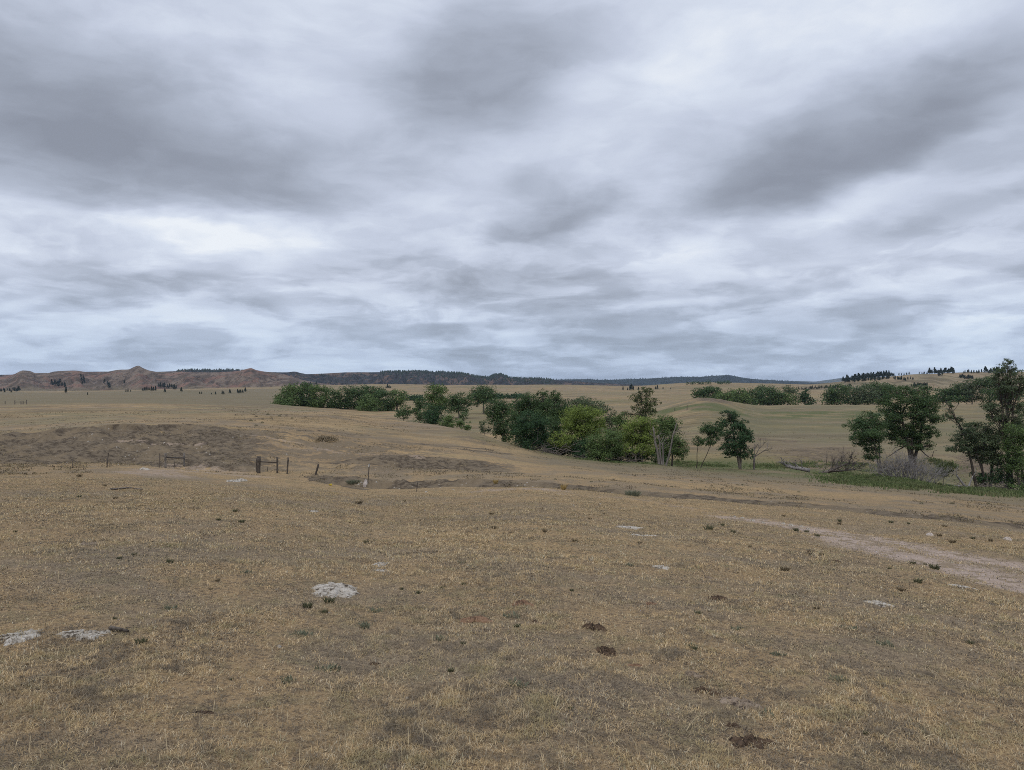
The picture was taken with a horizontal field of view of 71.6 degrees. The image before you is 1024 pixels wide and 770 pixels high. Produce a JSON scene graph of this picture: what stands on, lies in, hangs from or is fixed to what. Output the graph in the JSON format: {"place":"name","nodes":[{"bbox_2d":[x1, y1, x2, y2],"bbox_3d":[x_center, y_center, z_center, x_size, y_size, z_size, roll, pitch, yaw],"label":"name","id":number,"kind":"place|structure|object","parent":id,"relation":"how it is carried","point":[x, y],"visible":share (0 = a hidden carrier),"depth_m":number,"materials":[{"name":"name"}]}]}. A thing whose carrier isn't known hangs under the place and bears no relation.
{"place":"outdoors","nodes":[
{"label":"outdoors","id":0,"kind":"place"},
{"bbox_2d":[0,366,330,390],"bbox_3d":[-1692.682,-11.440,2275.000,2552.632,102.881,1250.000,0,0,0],"label":"hills","id":1,"kind":"structure","parent":0,"point":[137,378],"depth_m":2008.28,"materials":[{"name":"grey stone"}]},
{"bbox_2d":[0,370,639,385],"bbox_3d":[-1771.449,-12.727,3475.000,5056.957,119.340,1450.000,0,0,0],"label":"mesa","id":2,"kind":"structure","parent":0,"point":[371,379],"depth_m":3154.36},
{"bbox_2d":[176,368,241,371],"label":"mesa pine forest","id":3,"kind":"object","parent":2,"relation":"on","point":[216,370],"visible":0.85,"depth_m":3284.57,"materials":[{"name":"green plant"}]},
{"bbox_2d":[291,369,563,384],"bbox_3d":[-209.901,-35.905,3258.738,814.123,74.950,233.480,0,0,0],"label":"mesa pine forest","id":4,"kind":"object","parent":2,"relation":"on","point":[464,374],"visible":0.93,"depth_m":3255.10,"materials":[{"name":"green plant"}]},
{"bbox_2d":[0,382,1023,769],"bbox_3d":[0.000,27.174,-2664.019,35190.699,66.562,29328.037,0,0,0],"label":"ground","id":5,"kind":"structure","parent":0,"point":[64,442],"depth_m":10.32,"materials":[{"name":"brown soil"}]},
{"bbox_2d":[0,629,43,645],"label":"rock slab","id":6,"kind":"object","parent":5,"relation":"on","point":[25,634],"visible":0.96,"depth_m":5.64,"materials":[{"name":"stone"}]},
{"bbox_2d":[55,629,110,639],"bbox_3d":[-3.494,2.030,5.774,0.430,0.076,0.406,0,0,0],"label":"rock slab","id":7,"kind":"object","parent":5,"relation":"on","point":[84,635],"visible":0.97,"depth_m":5.74,"materials":[{"name":"stone"}]},
{"bbox_2d":[257,456,277,472],"bbox_3d":[-17.689,5.939,51.405,1.460,1.585,0.262,0,0,-22],"label":"fence brace","id":8,"kind":"object","parent":5,"relation":"on","point":[259,461],"visible":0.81,"depth_m":51.20,"materials":[{"name":"grey wood"}]},
{"bbox_2d":[270,383,308,405],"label":"grove tree","id":9,"kind":"object","parent":5,"relation":"on","point":[289,397],"visible":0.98,"depth_m":298.38,"materials":[{"name":"green plant"}]},
{"bbox_2d":[290,381,322,406],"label":"grove tree","id":10,"kind":"object","parent":5,"relation":"on","point":[307,385],"visible":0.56,"depth_m":303.27,"materials":[{"name":"green plant"}]},
{"bbox_2d":[304,384,342,407],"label":"grove tree","id":11,"kind":"object","parent":5,"relation":"on","point":[322,400],"visible":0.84,"depth_m":298.71,"materials":[{"name":"green plant"}]},
{"bbox_2d":[315,435,338,441],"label":"bush","id":12,"kind":"object","parent":5,"relation":"on","point":[320,439],"visible":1,"depth_m":81.16,"materials":[{"name":"plant"}]},
{"bbox_2d":[315,663,340,673],"bbox_3d":[-1.376,2.118,5.291,0.194,0.050,0.199,0,0,36],"label":"sage tuft","id":13,"kind":"object","parent":5,"relation":"on","point":[332,666],"visible":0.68,"depth_m":5.33,"materials":[{"name":"plant"}]},
{"bbox_2d":[311,582,358,597],"bbox_3d":[-2.087,2.450,8.451,0.701,0.164,1.018,0,0,0],"label":"rock slab","id":14,"kind":"object","parent":5,"relation":"on","point":[329,589],"visible":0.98,"depth_m":8.33,"materials":[{"name":"stone"}]},
{"bbox_2d":[325,389,355,408],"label":"grove tree","id":15,"kind":"object","parent":5,"relation":"on","point":[339,396],"visible":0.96,"depth_m":296.54,"materials":[{"name":"green plant"}]},
{"bbox_2d":[338,385,368,409],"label":"grove tree","id":16,"kind":"object","parent":5,"relation":"on","point":[353,392],"visible":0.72,"depth_m":297.44,"materials":[{"name":"green plant"}]},
{"bbox_2d":[354,393,386,411],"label":"grove tree","id":17,"kind":"object","parent":5,"relation":"on","point":[372,404],"visible":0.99,"depth_m":284.36,"materials":[{"name":"green plant"}]},
{"bbox_2d":[357,384,383,401],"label":"grove tree","id":18,"kind":"object","parent":5,"relation":"on","point":[368,387],"visible":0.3,"depth_m":310.29,"materials":[{"name":"green plant"}]},
{"bbox_2d":[370,389,400,410],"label":"grove tree","id":19,"kind":"object","parent":5,"relation":"on","point":[381,393],"visible":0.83,"depth_m":288.85,"materials":[{"name":"green plant"}]},
{"bbox_2d":[385,389,409,410],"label":"grove tree","id":20,"kind":"object","parent":5,"relation":"on","point":[400,401],"visible":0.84,"depth_m":290.94,"materials":[{"name":"green plant"}]},
{"bbox_2d":[394,404,411,420],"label":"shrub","id":21,"kind":"object","parent":5,"relation":"on","point":[405,412],"visible":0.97,"depth_m":204.56,"materials":[{"name":"green plant"}]},
{"bbox_2d":[410,396,427,422],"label":"tree","id":22,"kind":"object","parent":5,"relation":"on","point":[419,403],"visible":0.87,"depth_m":190.04,"materials":[{"name":"green plant"}]},
{"bbox_2d":[418,403,450,425],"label":"dark tree","id":23,"kind":"object","parent":5,"relation":"on","point":[433,418],"visible":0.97,"depth_m":177.42,"materials":[{"name":"green plant"}]},
{"bbox_2d":[423,382,451,414],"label":"tall tree","id":24,"kind":"object","parent":5,"relation":"on","point":[434,397],"visible":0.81,"depth_m":198.83,"materials":[{"name":"green plant"}]},
{"bbox_2d":[437,412,456,427],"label":"shrub","id":25,"kind":"object","parent":5,"relation":"on","point":[449,418],"visible":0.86,"depth_m":164.92,"materials":[{"name":"green plant"}]},
{"bbox_2d":[443,392,474,417],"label":"spreading tree","id":26,"kind":"object","parent":5,"relation":"on","point":[455,403],"visible":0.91,"depth_m":223.72,"materials":[{"name":"green plant"}]},
{"bbox_2d":[448,418,471,430],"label":"shrub","id":27,"kind":"object","parent":5,"relation":"on","point":[460,423],"visible":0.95,"depth_m":158.00,"materials":[{"name":"green plant"}]},
{"bbox_2d":[459,615,493,622],"bbox_3d":[-0.359,2.312,7.024,0.420,0.070,0.268,0,0,0],"label":"dirt clod","id":28,"kind":"object","parent":5,"relation":"on","point":[477,619],"visible":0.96,"depth_m":6.97,"materials":[{"name":"brown soil"}]},
{"bbox_2d":[467,384,500,413],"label":"spreading tree","id":29,"kind":"object","parent":5,"relation":"on","point":[482,395],"visible":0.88,"depth_m":261.16,"materials":[{"name":"green plant"}]},
{"bbox_2d":[479,419,490,434],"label":"shrub","id":30,"kind":"object","parent":5,"relation":"on","point":[482,430],"visible":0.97,"depth_m":116.95,"materials":[{"name":"green plant"}]},
{"bbox_2d":[482,397,515,442],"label":"leafy tree","id":31,"kind":"object","parent":5,"relation":"on","point":[498,413],"visible":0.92,"depth_m":115.48,"materials":[{"name":"green plant"}]},
{"bbox_2d":[493,392,523,398],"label":"shelterbelt woods","id":32,"kind":"object","parent":5,"relation":"on","point":[515,395],"visible":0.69,"depth_m":667.50,"materials":[{"name":"green plant"}]},
{"bbox_2d":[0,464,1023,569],"bbox_3d":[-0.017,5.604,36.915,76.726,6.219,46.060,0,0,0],"label":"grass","id":33,"kind":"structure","parent":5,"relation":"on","point":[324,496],"depth_m":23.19,"materials":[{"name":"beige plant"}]},
{"bbox_2d":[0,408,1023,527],"bbox_3d":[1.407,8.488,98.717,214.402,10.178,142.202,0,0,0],"label":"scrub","id":34,"kind":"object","parent":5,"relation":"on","point":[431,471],"visible":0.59,"depth_m":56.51,"materials":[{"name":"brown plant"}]},
{"bbox_2d":[504,410,519,444],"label":"tree","id":35,"kind":"object","parent":5,"relation":"on","point":[513,416],"visible":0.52,"depth_m":111.47,"materials":[{"name":"green plant"}]},
{"bbox_2d":[512,600,534,606],"bbox_3d":[0.128,2.364,7.712,0.310,0.076,0.244,0,0,0],"label":"dirt clod","id":36,"kind":"object","parent":5,"relation":"on","point":[522,602],"visible":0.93,"depth_m":7.66,"materials":[{"name":"soil"}]},
{"bbox_2d":[512,391,543,437],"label":"spreading tree","id":37,"kind":"object","parent":5,"relation":"on","point":[523,403],"visible":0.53,"depth_m":135.06,"materials":[{"name":"green plant"}]},
{"bbox_2d":[508,408,552,449],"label":"round tree","id":38,"kind":"object","parent":5,"relation":"on","point":[524,428],"visible":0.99,"depth_m":99.19,"materials":[{"name":"green plant"}]},
{"bbox_2d":[529,388,556,424],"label":"tall tree","id":39,"kind":"object","parent":5,"relation":"on","point":[540,408],"visible":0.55,"depth_m":132.92,"materials":[{"name":"green plant"}]},
{"bbox_2d":[515,436,588,457],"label":"dead branches","id":40,"kind":"object","parent":5,"relation":"on","point":[546,450],"visible":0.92,"depth_m":98.94,"materials":[{"name":"grey wood"}]},
{"bbox_2d":[541,389,569,429],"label":"spreading tree","id":41,"kind":"object","parent":5,"relation":"on","point":[555,402],"visible":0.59,"depth_m":129.22,"materials":[{"name":"green plant"}]},
{"bbox_2d":[543,415,567,446],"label":"tree","id":42,"kind":"object","parent":5,"relation":"on","point":[554,426],"visible":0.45,"depth_m":107.79,"materials":[{"name":"green plant"}]},
{"bbox_2d":[547,430,576,454],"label":"willow","id":43,"kind":"object","parent":5,"relation":"on","point":[562,442],"visible":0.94,"depth_m":100.17,"materials":[{"name":"green plant"}]},
{"bbox_2d":[568,435,588,455],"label":"dark shrub","id":44,"kind":"object","parent":5,"relation":"on","point":[577,447],"visible":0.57,"depth_m":100.93,"materials":[{"name":"green plant"}]},
{"bbox_2d":[559,404,607,445],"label":"willow","id":45,"kind":"object","parent":5,"relation":"on","point":[586,424],"visible":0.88,"depth_m":103.12,"materials":[{"name":"green plant"}]},
{"bbox_2d":[562,396,605,439],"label":"grey green tree","id":46,"kind":"object","parent":5,"relation":"on","point":[584,402],"visible":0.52,"depth_m":123.25,"materials":[{"name":"green plant"}]},
{"bbox_2d":[581,622,606,631],"bbox_3d":[0.782,2.312,6.772,0.307,0.089,0.227,0,0,0],"label":"dirt clod","id":47,"kind":"object","parent":5,"relation":"on","point":[589,626],"visible":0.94,"depth_m":6.74,"materials":[{"name":"brown soil"}]},
{"bbox_2d":[583,427,626,460],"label":"willow","id":48,"kind":"object","parent":5,"relation":"on","point":[598,449],"visible":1,"depth_m":95.09,"materials":[{"name":"green plant"}]},
{"bbox_2d":[596,645,615,655],"bbox_3d":[0.797,2.257,6.038,0.203,0.090,0.336,0,0,0],"label":"dirt clod","id":49,"kind":"object","parent":5,"relation":"on","point":[602,649],"visible":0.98,"depth_m":6.00,"materials":[{"name":"brown soil"}]},
{"bbox_2d":[598,404,617,433],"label":"slim tree","id":50,"kind":"object","parent":5,"relation":"on","point":[609,422],"visible":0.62,"depth_m":115.81,"materials":[{"name":"green plant"}]},
{"bbox_2d":[573,442,645,461],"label":"dead branches","id":51,"kind":"object","parent":5,"relation":"on","point":[623,458],"visible":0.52,"depth_m":96.90,"materials":[{"name":"wood"}]},
{"bbox_2d":[609,412,628,458],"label":"tree","id":52,"kind":"object","parent":5,"relation":"on","point":[619,420],"visible":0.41,"depth_m":106.86,"materials":[{"name":"green plant"}]},
{"bbox_2d":[566,456,692,466],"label":"lush grass","id":53,"kind":"structure","parent":5,"relation":"on","point":[621,461],"depth_m":94.92,"materials":[{"name":"green plant"}]},
{"bbox_2d":[613,447,658,461],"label":"dark shrub","id":54,"kind":"object","parent":5,"relation":"on","point":[637,456],"visible":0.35,"depth_m":98.54,"materials":[{"name":"green plant"}]},
{"bbox_2d":[617,441,657,461],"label":"willow bush","id":55,"kind":"object","parent":5,"relation":"on","point":[627,450],"visible":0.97,"depth_m":96.83,"materials":[{"name":"green plant"}]},
{"bbox_2d":[618,414,659,461],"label":"willow","id":56,"kind":"object","parent":5,"relation":"on","point":[643,426],"visible":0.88,"depth_m":99.82,"materials":[{"name":"green plant"}]},
{"bbox_2d":[622,387,661,461],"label":"cottonwood","id":57,"kind":"object","parent":5,"relation":"on","point":[645,409],"visible":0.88,"depth_m":111.44,"materials":[{"name":"green plant"}]},
{"bbox_2d":[649,423,683,465],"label":"dead snag","id":58,"kind":"object","parent":5,"relation":"on","point":[660,459],"visible":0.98,"depth_m":95.46,"materials":[{"name":"grey wood"}]},
{"bbox_2d":[650,414,689,465],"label":"willow","id":59,"kind":"object","parent":5,"relation":"on","point":[669,424],"visible":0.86,"depth_m":97.78,"materials":[{"name":"green plant"}]},
{"bbox_2d":[690,386,713,397],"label":"belt tree","id":60,"kind":"object","parent":5,"relation":"on","point":[700,392],"visible":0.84,"depth_m":468.98,"materials":[{"name":"green plant"}]},
{"bbox_2d":[691,422,722,467],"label":"leaning tree","id":61,"kind":"object","parent":5,"relation":"on","point":[712,431],"visible":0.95,"depth_m":99.72,"materials":[{"name":"green plant"}]},
{"bbox_2d":[693,686,721,695],"bbox_3d":[1.403,2.200,5.105,0.236,0.044,0.130,0,0,30],"label":"dirt clod","id":62,"kind":"object","parent":5,"relation":"on","point":[708,690],"visible":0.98,"depth_m":5.09,"materials":[{"name":"brown soil"}]},
{"bbox_2d":[685,378,731,384],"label":"brush woods","id":63,"kind":"object","parent":5,"relation":"on","point":[717,382],"visible":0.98,"depth_m":1352.23,"materials":[{"name":"green plant"}]},
{"bbox_2d":[699,385,722,398],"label":"belt tree","id":64,"kind":"object","parent":5,"relation":"on","point":[717,389],"visible":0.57,"depth_m":463.33,"materials":[{"name":"green plant"}]},
{"bbox_2d":[712,388,742,400],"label":"belt tree","id":65,"kind":"object","parent":5,"relation":"on","point":[724,395],"visible":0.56,"depth_m":448.18,"materials":[{"name":"green plant"}]},
{"bbox_2d":[714,410,754,468],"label":"ash tree","id":66,"kind":"object","parent":5,"relation":"on","point":[744,436],"visible":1,"depth_m":92.45,"materials":[{"name":"green plant"}]},
{"bbox_2d":[718,696,762,709],"bbox_3d":[1.575,2.188,4.898,0.238,0.059,0.344,0,0,-34],"label":"rock","id":67,"kind":"object","parent":5,"relation":"on","point":[735,701],"visible":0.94,"depth_m":4.89,"materials":[{"name":"grey stone"}]},
{"bbox_2d":[726,388,755,404],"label":"belt tree","id":68,"kind":"object","parent":5,"relation":"on","point":[740,397],"visible":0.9,"depth_m":437.77,"materials":[{"name":"green plant"}]},
{"bbox_2d":[729,734,775,748],"bbox_3d":[1.413,2.095,4.169,0.301,0.060,0.207,0,0,-22],"label":"dirt clod","id":69,"kind":"object","parent":5,"relation":"on","point":[747,739],"visible":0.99,"depth_m":4.16,"materials":[{"name":"brown soil"}]},
{"bbox_2d":[739,386,770,405],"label":"belt tree","id":70,"kind":"object","parent":5,"relation":"on","point":[756,401],"visible":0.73,"depth_m":442.52,"materials":[{"name":"green plant"}]},
{"bbox_2d":[742,439,772,468],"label":"bare sapling","id":71,"kind":"object","parent":5,"relation":"on","point":[755,455],"visible":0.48,"depth_m":95.13,"materials":[{"name":"wood"}]},
{"bbox_2d":[754,385,787,405],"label":"belt tree","id":72,"kind":"object","parent":5,"relation":"on","point":[774,395],"visible":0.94,"depth_m":439.55,"materials":[{"name":"green plant"}]},
{"bbox_2d":[779,391,800,404],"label":"belt tree","id":73,"kind":"object","parent":5,"relation":"on","point":[788,399],"visible":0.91,"depth_m":437.74,"materials":[{"name":"green plant"}]},
{"bbox_2d":[782,385,799,395],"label":"belt tree","id":74,"kind":"object","parent":5,"relation":"on","point":[792,390],"visible":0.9,"depth_m":558.29,"materials":[{"name":"green plant"}]},
{"bbox_2d":[777,457,809,472],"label":"fallen log","id":75,"kind":"object","parent":5,"relation":"on","point":[795,467],"visible":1,"depth_m":95.79,"materials":[{"name":"grey wood"}]},
{"bbox_2d":[795,389,817,404],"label":"belt tree","id":76,"kind":"object","parent":5,"relation":"on","point":[804,397],"visible":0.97,"depth_m":433.55,"materials":[{"name":"green plant"}]},
{"bbox_2d":[819,382,853,404],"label":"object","id":77,"kind":"object","parent":5,"relation":"on","point":[834,396],"visible":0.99,"depth_m":399.14,"materials":[{"name":"green plant"}]},
{"bbox_2d":[805,468,871,476],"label":"lush grass","id":78,"kind":"structure","parent":5,"relation":"on","point":[844,472],"depth_m":100.83,"materials":[{"name":"green plant"}]},
{"bbox_2d":[813,446,867,472],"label":"bush","id":79,"kind":"object","parent":5,"relation":"on","point":[832,469],"visible":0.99,"depth_m":97.33,"materials":[{"name":"plant"}]},
{"bbox_2d":[844,383,873,404],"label":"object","id":80,"kind":"object","parent":5,"relation":"on","point":[853,398],"visible":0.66,"depth_m":401.59,"materials":[{"name":"green plant"}]},
{"bbox_2d":[841,410,890,473],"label":"tree","id":81,"kind":"object","parent":5,"relation":"on","point":[870,435],"visible":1,"depth_m":92.87,"materials":[{"name":"green plant"}]},
{"bbox_2d":[852,383,882,404],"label":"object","id":82,"kind":"object","parent":5,"relation":"on","point":[868,393],"visible":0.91,"depth_m":398.58,"materials":[{"name":"green plant"}]},
{"bbox_2d":[862,380,896,404],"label":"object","id":83,"kind":"object","parent":5,"relation":"on","point":[878,386],"visible":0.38,"depth_m":412.94,"materials":[{"name":"green plant"}]},
{"bbox_2d":[857,446,959,482],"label":"dead bush","id":84,"kind":"object","parent":5,"relation":"on","point":[908,466],"visible":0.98,"depth_m":81.55,"materials":[{"name":"plant"}]},
{"bbox_2d":[794,471,1023,497],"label":"lush grass","id":85,"kind":"structure","parent":5,"relation":"on","point":[903,484],"depth_m":72.80,"materials":[{"name":"green plant"}]},
{"bbox_2d":[873,383,947,466],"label":"cottonwood","id":86,"kind":"object","parent":5,"relation":"on","point":[923,411],"visible":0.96,"depth_m":107.27,"materials":[{"name":"green plant"}]},
{"bbox_2d":[933,387,954,404],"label":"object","id":87,"kind":"object","parent":5,"relation":"on","point":[942,393],"visible":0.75,"depth_m":387.63,"materials":[{"name":"green plant"}]},
{"bbox_2d":[931,461,958,482],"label":"shrub","id":88,"kind":"object","parent":5,"relation":"on","point":[944,466],"visible":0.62,"depth_m":87.60,"materials":[{"name":"green plant"}]},
{"bbox_2d":[942,382,977,404],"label":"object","id":89,"kind":"object","parent":5,"relation":"on","point":[956,398],"visible":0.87,"depth_m":383.36,"materials":[{"name":"green plant"}]},
{"bbox_2d":[952,377,987,403],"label":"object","id":90,"kind":"object","parent":5,"relation":"on","point":[970,386],"visible":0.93,"depth_m":379.61,"materials":[{"name":"green plant"}]},
{"bbox_2d":[941,401,1009,486],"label":"leaning cottonwood","id":91,"kind":"object","parent":5,"relation":"on","point":[986,454],"visible":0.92,"depth_m":85.68,"materials":[{"name":"green plant"}]},
{"bbox_2d":[969,471,992,486],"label":"shrub","id":92,"kind":"object","parent":5,"relation":"on","point":[979,478],"visible":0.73,"depth_m":86.33,"materials":[{"name":"green plant"}]},
{"bbox_2d":[946,471,1023,489],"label":"dead branches","id":93,"kind":"object","parent":5,"relation":"on","point":[979,485],"visible":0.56,"depth_m":84.03,"materials":[{"name":"grey wood"}]},
{"bbox_2d":[973,375,999,403],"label":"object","id":94,"kind":"object","parent":5,"relation":"on","point":[988,390],"visible":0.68,"depth_m":374.27,"materials":[{"name":"green plant"}]},
{"bbox_2d":[986,463,1005,485],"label":"shrub","id":95,"kind":"object","parent":5,"relation":"on","point":[996,471],"visible":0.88,"depth_m":85.28,"materials":[{"name":"green plant"}]},
{"bbox_2d":[976,358,1023,488],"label":"tall cottonwood","id":96,"kind":"object","parent":5,"relation":"on","point":[1005,388],"visible":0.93,"depth_m":84.81,"materials":[{"name":"green plant"}]},
{"bbox_2d":[997,468,1020,487],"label":"shrub","id":97,"kind":"object","parent":5,"relation":"on","point":[1012,480],"visible":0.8,"depth_m":84.03,"materials":[{"name":"green plant"}]},
{"bbox_2d":[999,421,1023,485],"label":"leafy tree","id":98,"kind":"object","parent":5,"relation":"on","point":[1015,451],"visible":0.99,"depth_m":82.66,"materials":[{"name":"green plant"}]},
{"bbox_2d":[0,0,1023,381],"label":"sky","id":99,"kind":"structure","parent":0,"point":[795,190],"materials":[{"name":"grey"}]},
{"bbox_2d":[560,375,821,385],"bbox_3d":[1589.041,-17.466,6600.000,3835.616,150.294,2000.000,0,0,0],"label":"ridge","id":100,"kind":"structure","parent":0,"point":[715,379],"depth_m":6477.93,"materials":[{"name":"green plant"}]},
{"bbox_2d":[556,374,798,385],"bbox_3d":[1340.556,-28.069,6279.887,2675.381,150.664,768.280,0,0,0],"label":"ridge pine forest","id":101,"kind":"object","parent":100,"relation":"on","point":[792,381],"visible":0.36,"depth_m":6457.49,"materials":[{"name":"green plant"}]},
{"bbox_2d":[664,460,746,468],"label":"lush grass","id":102,"kind":"structure","parent":0,"point":[717,464],"depth_m":108.77,"materials":[{"name":"green plant"}]},
{"bbox_2d":[736,459,876,469],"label":"lush grass","id":103,"kind":"structure","parent":0,"point":[777,465],"depth_m":107.50,"materials":[{"name":"green plant"}]},
{"bbox_2d":[794,377,867,382],"bbox_3d":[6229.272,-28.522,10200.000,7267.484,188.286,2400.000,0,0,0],"label":"ridge","id":104,"kind":"structure","parent":0,"point":[832,380],"depth_m":10398.82,"materials":[{"name":"plant"}]},
{"bbox_2d":[816,475,936,485],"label":"lush grass","id":105,"kind":"structure","parent":0,"point":[866,478],"depth_m":78.63,"materials":[{"name":"green plant"}]},
{"bbox_2d":[799,371,1023,391],"bbox_3d":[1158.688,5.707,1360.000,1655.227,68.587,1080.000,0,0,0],"label":"hillside","id":106,"kind":"structure","parent":0,"point":[945,380],"depth_m":1190.45,"materials":[{"name":"beige plant"}]},
{"bbox_2d":[908,457,979,469],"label":"lush grass","id":107,"kind":"structure","parent":0,"point":[934,459],"depth_m":112.07,"materials":[{"name":"green plant"}]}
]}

